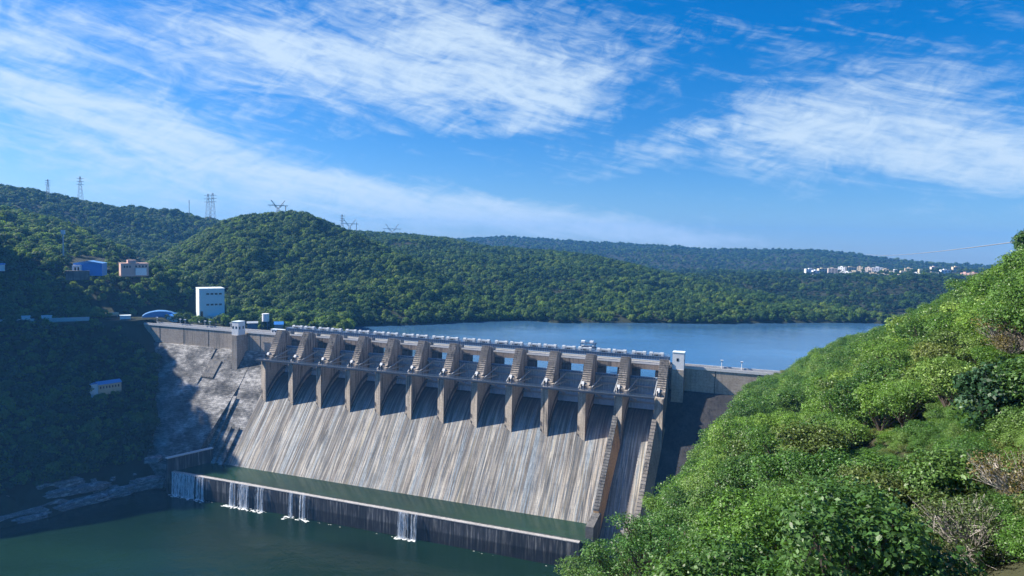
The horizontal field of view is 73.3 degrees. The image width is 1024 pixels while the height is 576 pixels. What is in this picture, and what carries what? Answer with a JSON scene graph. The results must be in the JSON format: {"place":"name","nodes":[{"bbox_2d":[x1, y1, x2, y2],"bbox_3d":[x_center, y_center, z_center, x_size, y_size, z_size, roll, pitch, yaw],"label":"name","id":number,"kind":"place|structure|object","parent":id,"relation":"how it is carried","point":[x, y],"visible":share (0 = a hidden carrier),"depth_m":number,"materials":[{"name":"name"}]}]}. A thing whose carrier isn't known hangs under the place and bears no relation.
{"place":"outdoors","nodes":[
{"label":"outdoors","id":0,"kind":"place"},
{"bbox_2d":[0,319,165,528],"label":"river bank","id":1,"kind":"structure","parent":0,"point":[29,495],"depth_m":446.27,"materials":[{"name":"soil"}]},
{"bbox_2d":[11,512,48,523],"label":"rock ledge","id":2,"kind":"object","parent":1,"relation":"on","point":[30,518],"visible":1,"depth_m":384.96,"materials":[{"name":"grey stone"}]},
{"bbox_2d":[0,499,67,521],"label":"rock ledge","id":3,"kind":"object","parent":1,"relation":"on","point":[38,509],"visible":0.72,"depth_m":388.87,"materials":[{"name":"grey stone"}]},
{"bbox_2d":[36,476,84,489],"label":"rock ledge","id":4,"kind":"object","parent":1,"relation":"on","point":[70,481],"visible":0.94,"depth_m":408.19,"materials":[{"name":"grey stone"}]},
{"bbox_2d":[42,481,111,498],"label":"rock ledge","id":5,"kind":"object","parent":1,"relation":"on","point":[78,489],"visible":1,"depth_m":409.09,"materials":[{"name":"grey stone"}]},
{"bbox_2d":[53,492,112,510],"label":"rock ledge","id":6,"kind":"object","parent":1,"relation":"on","point":[84,501],"visible":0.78,"depth_m":407.46,"materials":[{"name":"grey stone"}]},
{"bbox_2d":[89,378,121,397],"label":"bank shed","id":7,"kind":"structure","parent":1,"relation":"on","point":[106,386],"depth_m":469.70,"materials":[{"name":"blue paint"}]},
{"bbox_2d":[96,483,136,498],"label":"rock ledge","id":8,"kind":"object","parent":1,"relation":"on","point":[121,491],"visible":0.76,"depth_m":423.94,"materials":[{"name":"grey stone"}]},
{"bbox_2d":[134,475,164,491],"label":"rock ledge","id":9,"kind":"object","parent":1,"relation":"on","point":[149,482],"visible":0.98,"depth_m":435.00,"materials":[{"name":"grey stone"}]},
{"bbox_2d":[144,455,162,463],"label":"boulder","id":10,"kind":"object","parent":1,"relation":"on","point":[153,459],"visible":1,"depth_m":442.78,"materials":[{"name":"grey stone"}]},
{"bbox_2d":[0,190,210,261],"bbox_3d":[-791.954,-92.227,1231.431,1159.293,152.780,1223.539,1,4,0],"label":"back hill","id":11,"kind":"structure","parent":0,"point":[73,218],"depth_m":1090.04,"materials":[{"name":"green plant"}]},
{"bbox_2d":[0,218,343,334],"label":"hill","id":12,"kind":"structure","parent":0,"point":[111,308],"depth_m":574.37,"materials":[{"name":"green plant"}]},
{"bbox_2d":[0,317,89,321],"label":"road fence","id":13,"kind":"object","parent":12,"relation":"on","point":[69,319],"visible":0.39,"depth_m":513.05,"materials":[{"name":"white paint"}]},
{"bbox_2d":[65,270,89,279],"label":"terrace wall","id":14,"kind":"structure","parent":12,"relation":"on","point":[79,275],"depth_m":550.78,"materials":[{"name":"concrete"}]},
{"bbox_2d":[72,260,106,275],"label":"blue shed","id":15,"kind":"structure","parent":12,"relation":"on","point":[96,268],"depth_m":559.21,"materials":[{"name":"metal"}]},
{"bbox_2d":[119,260,148,276],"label":"pink house","id":16,"kind":"structure","parent":12,"relation":"on","point":[131,268],"depth_m":574.70,"materials":[{"name":"paint"}]},
{"bbox_2d":[142,310,173,318],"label":"blue tent","id":17,"kind":"object","parent":12,"relation":"on","point":[157,313],"visible":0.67,"depth_m":549.99,"materials":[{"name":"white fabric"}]},
{"bbox_2d":[195,287,224,322],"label":"white building","id":18,"kind":"structure","parent":12,"relation":"on","point":[210,302],"depth_m":563.04,"materials":[{"name":"paint"}]},
{"bbox_2d":[0,489,581,575],"bbox_3d":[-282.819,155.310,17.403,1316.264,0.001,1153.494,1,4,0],"label":"river","id":19,"kind":"structure","parent":0,"point":[152,532],"depth_m":357.67,"materials":[{"name":"liquid"}]},
{"bbox_2d":[165,447,212,493],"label":"flank wall","id":20,"kind":"structure","parent":19,"relation":"in","point":[189,459],"depth_m":437.06,"materials":[{"name":"concrete"}]},
{"bbox_2d":[171,470,580,568],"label":"weir","id":21,"kind":"object","parent":19,"relation":"in","point":[513,543],"visible":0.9,"depth_m":377.07,"materials":[{"name":"concrete"}]},
{"bbox_2d":[168,472,204,502],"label":"waterfall","id":22,"kind":"structure","parent":21,"relation":"attached to","point":[183,484],"depth_m":424.63,"materials":[{"name":"white liquid"}]},
{"bbox_2d":[235,484,250,510],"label":"waterfall","id":23,"kind":"structure","parent":21,"relation":"attached to","point":[244,490],"depth_m":409.72,"materials":[{"name":"white liquid"}]},
{"bbox_2d":[394,511,417,541],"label":"waterfall","id":24,"kind":"structure","parent":21,"relation":"attached to","point":[399,529],"depth_m":372.93,"materials":[{"name":"white liquid"}]},
{"bbox_2d":[183,218,541,326],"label":"hill","id":25,"kind":"structure","parent":0,"point":[390,308],"depth_m":666.79,"materials":[{"name":"green plant"}]},
{"bbox_2d":[177,462,589,543],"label":"pool","id":26,"kind":"structure","parent":0,"point":[518,520],"depth_m":390.77,"materials":[{"name":"liquid"}]},
{"bbox_2d":[0,0,1023,266],"label":"sky","id":27,"kind":"structure","parent":0,"point":[892,128],"materials":[{"name":"blue"}]},
{"bbox_2d":[351,320,884,376],"bbox_3d":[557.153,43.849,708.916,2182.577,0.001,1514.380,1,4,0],"label":"lake","id":28,"kind":"structure","parent":0,"point":[774,346],"depth_m":591.55,"materials":[{"name":"liquid"}]},
{"bbox_2d":[144,322,780,561],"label":"gravity dam","id":29,"kind":"structure","parent":28,"relation":"in","point":[592,444],"depth_m":422.49,"materials":[{"name":"concrete"}]},
{"bbox_2d":[231,320,244,334],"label":"tower cabin","id":30,"kind":"object","parent":29,"relation":"on","point":[238,327],"visible":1,"depth_m":490.54,"materials":[{"name":"white paint"}]},
{"bbox_2d":[672,350,685,369],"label":"tower cabin","id":31,"kind":"object","parent":29,"relation":"on","point":[678,361],"visible":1,"depth_m":390.11,"materials":[{"name":"white paint"}]},
{"bbox_2d":[377,242,890,325],"bbox_3d":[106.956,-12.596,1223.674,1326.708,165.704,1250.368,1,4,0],"label":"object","id":32,"kind":"structure","parent":0,"point":[622,319],"depth_m":718.84,"materials":[{"name":"plant"}]},
{"bbox_2d":[468,238,979,269],"bbox_3d":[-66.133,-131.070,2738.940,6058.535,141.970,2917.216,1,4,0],"label":"plateau","id":33,"kind":"structure","parent":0,"point":[676,264],"depth_m":2284.74,"materials":[{"name":"plant"}]},
{"bbox_2d":[715,272,978,314],"bbox_3d":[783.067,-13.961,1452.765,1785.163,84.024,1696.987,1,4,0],"label":"town plateau","id":34,"kind":"structure","parent":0,"point":[901,311],"depth_m":1001.26,"materials":[{"name":"plant"}]},
{"bbox_2d":[846,349,1023,575],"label":"hillside","id":35,"kind":"structure","parent":0,"point":[1011,568],"depth_m":25.48,"materials":[{"name":"soil"}]},
{"bbox_2d":[553,554,615,575],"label":"tree","id":36,"kind":"object","parent":35,"relation":"on","point":[574,570],"visible":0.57,"depth_m":63.66,"materials":[{"name":"green plant"}]},
{"bbox_2d":[575,532,663,575],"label":"tree","id":37,"kind":"object","parent":35,"relation":"on","point":[605,566],"visible":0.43,"depth_m":49.90,"materials":[{"name":"green plant"}]},
{"bbox_2d":[641,492,663,511],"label":"bush","id":38,"kind":"object","parent":35,"relation":"on","point":[650,502],"visible":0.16,"depth_m":100.58,"materials":[{"name":"green plant"}]},
{"bbox_2d":[605,512,703,575],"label":"tree","id":39,"kind":"object","parent":35,"relation":"on","point":[638,545],"visible":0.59,"depth_m":45.73,"materials":[{"name":"green plant"}]},
{"bbox_2d":[651,464,702,508],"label":"tree","id":40,"kind":"object","parent":35,"relation":"on","point":[673,483],"visible":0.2,"depth_m":88.60,"materials":[{"name":"green plant"}]},
{"bbox_2d":[654,484,705,518],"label":"tree","id":41,"kind":"object","parent":35,"relation":"on","point":[677,499],"visible":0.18,"depth_m":73.57,"materials":[{"name":"green plant"}]},
{"bbox_2d":[644,503,720,534],"bbox_3d":[14.289,21.257,53.915,8.748,8.678,7.157,2,4,5],"label":"tree","id":42,"kind":"object","parent":35,"relation":"on","point":[665,515],"visible":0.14,"depth_m":53.62,"materials":[{"name":"green plant"}]},
{"bbox_2d":[671,470,710,502],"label":"tree","id":43,"kind":"object","parent":35,"relation":"on","point":[692,484],"visible":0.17,"depth_m":81.97,"materials":[{"name":"green plant"}]},
{"bbox_2d":[697,446,727,460],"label":"tree","id":44,"kind":"object","parent":35,"relation":"on","point":[703,452],"visible":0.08,"depth_m":108.53,"materials":[{"name":"green plant"}]},
{"bbox_2d":[678,451,749,487],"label":"tree","id":45,"kind":"object","parent":35,"relation":"on","point":[723,459],"visible":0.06,"depth_m":86.96,"materials":[{"name":"green plant"}]},
{"bbox_2d":[690,455,739,498],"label":"tree","id":46,"kind":"object","parent":35,"relation":"on","point":[711,468],"visible":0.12,"depth_m":65.19,"materials":[{"name":"green plant"}]},
{"bbox_2d":[632,527,799,575],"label":"tree","id":47,"kind":"object","parent":35,"relation":"on","point":[711,562],"visible":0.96,"depth_m":26.44,"materials":[{"name":"green plant"}]},
{"bbox_2d":[683,482,751,512],"bbox_3d":[19.554,21.386,62.417,7.280,7.935,7.500,0,4,-13],"label":"tree","id":48,"kind":"object","parent":35,"relation":"on","point":[701,498],"visible":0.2,"depth_m":62.51,"materials":[{"name":"green plant"}]},
{"bbox_2d":[681,510,757,571],"bbox_3d":[13.197,16.175,40.743,5.495,6.517,5.400,-2,5,-37],"label":"bush","id":49,"kind":"object","parent":35,"relation":"on","point":[698,518],"visible":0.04,"depth_m":41.35,"materials":[{"name":"green plant"}]},
{"bbox_2d":[665,507,785,575],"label":"tree","id":50,"kind":"object","parent":35,"relation":"on","point":[694,537],"visible":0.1,"depth_m":36.35,"materials":[{"name":"green plant"}]},
{"bbox_2d":[703,420,751,456],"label":"tree","id":51,"kind":"object","parent":35,"relation":"on","point":[714,430],"visible":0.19,"depth_m":104.28,"materials":[{"name":"green plant"}]},
{"bbox_2d":[719,418,763,454],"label":"tree","id":52,"kind":"object","parent":35,"relation":"on","point":[740,428],"visible":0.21,"depth_m":100.51,"materials":[{"name":"green plant"}]},
{"bbox_2d":[694,485,795,575],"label":"bush","id":53,"kind":"object","parent":35,"relation":"on","point":[746,514],"visible":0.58,"depth_m":33.77,"materials":[{"name":"green plant"}]},
{"bbox_2d":[727,427,767,457],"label":"bush","id":54,"kind":"object","parent":35,"relation":"on","point":[743,448],"visible":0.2,"depth_m":90.22,"materials":[{"name":"green plant"}]},
{"bbox_2d":[712,451,794,503],"bbox_3d":[19.114,16.651,53.566,7.219,7.868,7.437,2,4,14],"label":"tree","id":55,"kind":"object","parent":35,"relation":"on","point":[740,474],"visible":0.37,"depth_m":53.64,"materials":[{"name":"green plant"}]},
{"bbox_2d":[740,422,789,456],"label":"tree","id":56,"kind":"object","parent":35,"relation":"on","point":[767,439],"visible":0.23,"depth_m":72.09,"materials":[{"name":"green plant"}]},
{"bbox_2d":[751,412,786,432],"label":"bush","id":57,"kind":"object","parent":35,"relation":"on","point":[765,420],"visible":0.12,"depth_m":96.32,"materials":[{"name":"green plant"}]},
{"bbox_2d":[749,446,808,497],"bbox_3d":[19.987,14.977,49.664,6.808,7.202,6.608,0,4,-13],"label":"tree","id":58,"kind":"object","parent":35,"relation":"on","point":[773,466],"visible":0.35,"depth_m":48.66,"materials":[{"name":"green plant"}]},
{"bbox_2d":[742,473,822,515],"bbox_3d":[15.273,14.343,38.381,4.981,7.205,5.358,2,4,7],"label":"tree","id":59,"kind":"object","parent":35,"relation":"on","point":[774,487],"visible":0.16,"depth_m":39.11,"materials":[{"name":"green plant"}]},
{"bbox_2d":[769,484,817,506],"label":"bush","id":60,"kind":"object","parent":35,"relation":"on","point":[792,489],"visible":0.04,"depth_m":36.02,"materials":[{"name":"green plant"}]},
{"bbox_2d":[776,408,819,428],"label":"bush","id":61,"kind":"object","parent":35,"relation":"on","point":[786,421],"visible":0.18,"depth_m":86.12,"materials":[{"name":"green plant"}]},
{"bbox_2d":[765,415,855,458],"bbox_3d":[24.297,14.672,55.368,7.614,8.522,6.878,3,4,26],"label":"bush","id":62,"kind":"object","parent":35,"relation":"on","point":[812,440],"visible":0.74,"depth_m":54.37,"materials":[{"name":"green plant"}]},
{"bbox_2d":[800,399,827,413],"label":"bush","id":63,"kind":"object","parent":35,"relation":"on","point":[808,406],"visible":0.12,"depth_m":92.30,"materials":[{"name":"green plant"}]},
{"bbox_2d":[805,382,826,402],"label":"bush","id":64,"kind":"object","parent":35,"relation":"on","point":[812,390],"visible":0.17,"depth_m":107.37,"materials":[{"name":"green plant"}]},
{"bbox_2d":[779,446,853,485],"bbox_3d":[19.742,13.283,42.788,6.680,7.067,6.484,1,4,1],"label":"tree","id":65,"kind":"object","parent":35,"relation":"on","point":[828,461],"visible":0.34,"depth_m":42.07,"materials":[{"name":"green plant"}]},
{"bbox_2d":[796,410,836,424],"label":"tree","id":66,"kind":"object","parent":35,"relation":"on","point":[811,414],"visible":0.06,"depth_m":82.23,"materials":[{"name":"green plant"}]},
{"bbox_2d":[775,504,886,575],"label":"tree","id":67,"kind":"object","parent":35,"relation":"on","point":[861,557],"visible":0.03,"depth_m":25.99,"materials":[{"name":"green plant"}]},
{"bbox_2d":[814,374,855,398],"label":"bush","id":68,"kind":"object","parent":35,"relation":"on","point":[826,384],"visible":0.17,"depth_m":94.09,"materials":[{"name":"green plant"}]},
{"bbox_2d":[810,413,864,446],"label":"bush","id":69,"kind":"object","parent":35,"relation":"on","point":[832,417],"visible":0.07,"depth_m":77.91,"materials":[{"name":"green plant"}]},
{"bbox_2d":[822,367,859,389],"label":"bush","id":70,"kind":"object","parent":35,"relation":"on","point":[834,374],"visible":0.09,"depth_m":103.56,"materials":[{"name":"green plant"}]},
{"bbox_2d":[810,416,875,450],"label":"tree","id":71,"kind":"object","parent":35,"relation":"on","point":[853,429],"visible":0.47,"depth_m":71.50,"materials":[{"name":"green plant"}]},
{"bbox_2d":[816,388,883,429],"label":"tree","id":72,"kind":"object","parent":35,"relation":"on","point":[852,410],"visible":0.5,"depth_m":80.22,"materials":[{"name":"green plant"}]},
{"bbox_2d":[818,474,903,509],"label":"bush","id":73,"kind":"object","parent":35,"relation":"on","point":[872,494],"visible":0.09,"depth_m":31.68,"materials":[{"name":"green plant"}]},
{"bbox_2d":[828,357,914,426],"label":"tree","id":74,"kind":"object","parent":35,"relation":"on","point":[878,371],"visible":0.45,"depth_m":78.78,"materials":[{"name":"green plant"}]},
{"bbox_2d":[764,471,988,575],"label":"tree","id":75,"kind":"object","parent":35,"relation":"on","point":[890,540],"visible":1,"depth_m":22.07,"materials":[{"name":"green plant"}]},
{"bbox_2d":[830,463,926,525],"bbox_3d":[17.708,11.380,33.646,4.424,5.481,4.897,1,4,-5],"label":"bush","id":76,"kind":"object","parent":35,"relation":"on","point":[875,479],"visible":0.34,"depth_m":33.26,"materials":[{"name":"green plant"}]},
{"bbox_2d":[842,449,918,495],"bbox_3d":[19.622,11.647,36.859,3.747,5.916,4.861,4,5,30],"label":"bush","id":77,"kind":"object","parent":35,"relation":"on","point":[871,460],"visible":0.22,"depth_m":36.64,"materials":[{"name":"green plant"}]},
{"bbox_2d":[851,338,912,375],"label":"tree","id":78,"kind":"object","parent":35,"relation":"on","point":[866,347],"visible":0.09,"depth_m":89.44,"materials":[{"name":"green plant"}]},
{"bbox_2d":[852,378,922,433],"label":"bush","id":79,"kind":"object","parent":35,"relation":"on","point":[865,393],"visible":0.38,"depth_m":73.84,"materials":[{"name":"green plant"}]},
{"bbox_2d":[867,341,919,371],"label":"tree","id":80,"kind":"object","parent":35,"relation":"on","point":[896,353],"visible":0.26,"depth_m":82.12,"materials":[{"name":"green plant"}]},
{"bbox_2d":[871,379,940,426],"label":"tree","id":81,"kind":"object","parent":35,"relation":"on","point":[897,395],"visible":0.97,"depth_m":69.44,"materials":[{"name":"green plant"}]},
{"bbox_2d":[884,367,929,410],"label":"bush","id":82,"kind":"object","parent":35,"relation":"on","point":[907,375],"visible":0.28,"depth_m":74.17,"materials":[{"name":"green plant"}]},
{"bbox_2d":[873,502,952,551],"bbox_3d":[16.256,10.896,28.612,3.880,3.849,3.174,-1,4,-29],"label":"tree","id":83,"kind":"object","parent":35,"relation":"on","point":[934,534],"visible":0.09,"depth_m":28.18,"materials":[{"name":"green plant"}]},
{"bbox_2d":[902,315,940,345],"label":"tree","id":84,"kind":"object","parent":35,"relation":"on","point":[921,323],"visible":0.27,"depth_m":99.72,"materials":[{"name":"green plant"}]},
{"bbox_2d":[902,339,967,384],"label":"bush","id":85,"kind":"object","parent":35,"relation":"on","point":[933,350],"visible":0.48,"depth_m":76.11,"materials":[{"name":"green plant"}]},
{"bbox_2d":[923,307,962,337],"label":"tree","id":86,"kind":"object","parent":35,"relation":"on","point":[944,322],"visible":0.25,"depth_m":91.96,"materials":[{"name":"green plant"}]},
{"bbox_2d":[898,456,990,524],"bbox_3d":[20.293,10.655,33.495,4.621,4.324,4.137,-2,5,-37],"label":"shrub","id":87,"kind":"object","parent":35,"relation":"on","point":[909,502],"visible":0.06,"depth_m":32.93,"materials":[{"name":"green plant"}]},
{"bbox_2d":[897,445,995,521],"bbox_3d":[19.822,9.919,31.578,3.624,5.723,4.702,2,4,4],"label":"bush","id":88,"kind":"object","parent":35,"relation":"on","point":[935,470],"visible":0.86,"depth_m":30.92,"materials":[{"name":"green plant"}]},
{"bbox_2d":[914,354,979,407],"bbox_3d":[38.966,9.932,61.215,6.788,8.051,6.672,0,4,-18],"label":"bush","id":89,"kind":"object","parent":35,"relation":"on","point":[939,373],"visible":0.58,"depth_m":60.61,"materials":[{"name":"green plant"}]},
{"bbox_2d":[915,325,981,366],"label":"bush","id":90,"kind":"object","parent":35,"relation":"on","point":[941,336],"visible":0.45,"depth_m":79.08,"materials":[{"name":"green plant"}]},
{"bbox_2d":[893,486,1020,573],"bbox_3d":[17.438,9.697,25.946,4.621,4.324,4.137,-1,4,-25],"label":"shrub","id":91,"kind":"object","parent":35,"relation":"on","point":[966,520],"visible":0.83,"depth_m":25.65,"materials":[{"name":"brown plant"}]},
{"bbox_2d":[948,356,1023,430],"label":"shrub","id":92,"kind":"object","parent":35,"relation":"on","point":[975,390],"visible":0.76,"depth_m":43.23,"materials":[{"name":"green plant"}]},
{"bbox_2d":[970,345,1013,365],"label":"bush","id":93,"kind":"object","parent":35,"relation":"on","point":[986,354],"visible":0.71,"depth_m":67.69,"materials":[{"name":"green plant"}]},
{"bbox_2d":[961,443,1023,497],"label":"shrub","id":94,"kind":"object","parent":35,"relation":"on","point":[991,475],"visible":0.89,"depth_m":28.28,"materials":[{"name":"brown plant"}]},
{"bbox_2d":[973,303,1018,338],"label":"tree","id":95,"kind":"object","parent":35,"relation":"on","point":[984,308],"visible":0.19,"depth_m":76.15,"materials":[{"name":"green plant"}]},
{"bbox_2d":[971,313,1023,358],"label":"shrub","id":96,"kind":"object","parent":35,"relation":"on","point":[1005,343],"visible":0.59,"depth_m":68.78,"materials":[{"name":"brown plant"}]},
{"bbox_2d":[978,279,1023,341],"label":"tree","id":97,"kind":"object","parent":35,"relation":"on","point":[1010,317],"visible":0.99,"depth_m":64.21,"materials":[{"name":"green plant"}]},
{"bbox_2d":[985,355,1023,408],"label":"bush","id":98,"kind":"object","parent":35,"relation":"on","point":[1015,385],"visible":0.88,"depth_m":41.98,"materials":[{"name":"green plant"}]},
{"bbox_2d":[988,275,1020,288],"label":"bush","id":99,"kind":"object","parent":35,"relation":"on","point":[1007,278],"visible":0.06,"depth_m":90.24,"materials":[{"name":"green plant"}]},
{"bbox_2d":[1008,492,1023,530],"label":"bush","id":100,"kind":"object","parent":35,"relation":"on","point":[1021,504],"visible":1,"depth_m":22.15,"materials":[{"name":"green plant"}]},
{"bbox_2d":[1010,228,1023,251],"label":"tree","id":101,"kind":"object","parent":35,"relation":"on","point":[1018,238],"visible":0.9,"depth_m":132.02,"materials":[{"name":"green plant"}]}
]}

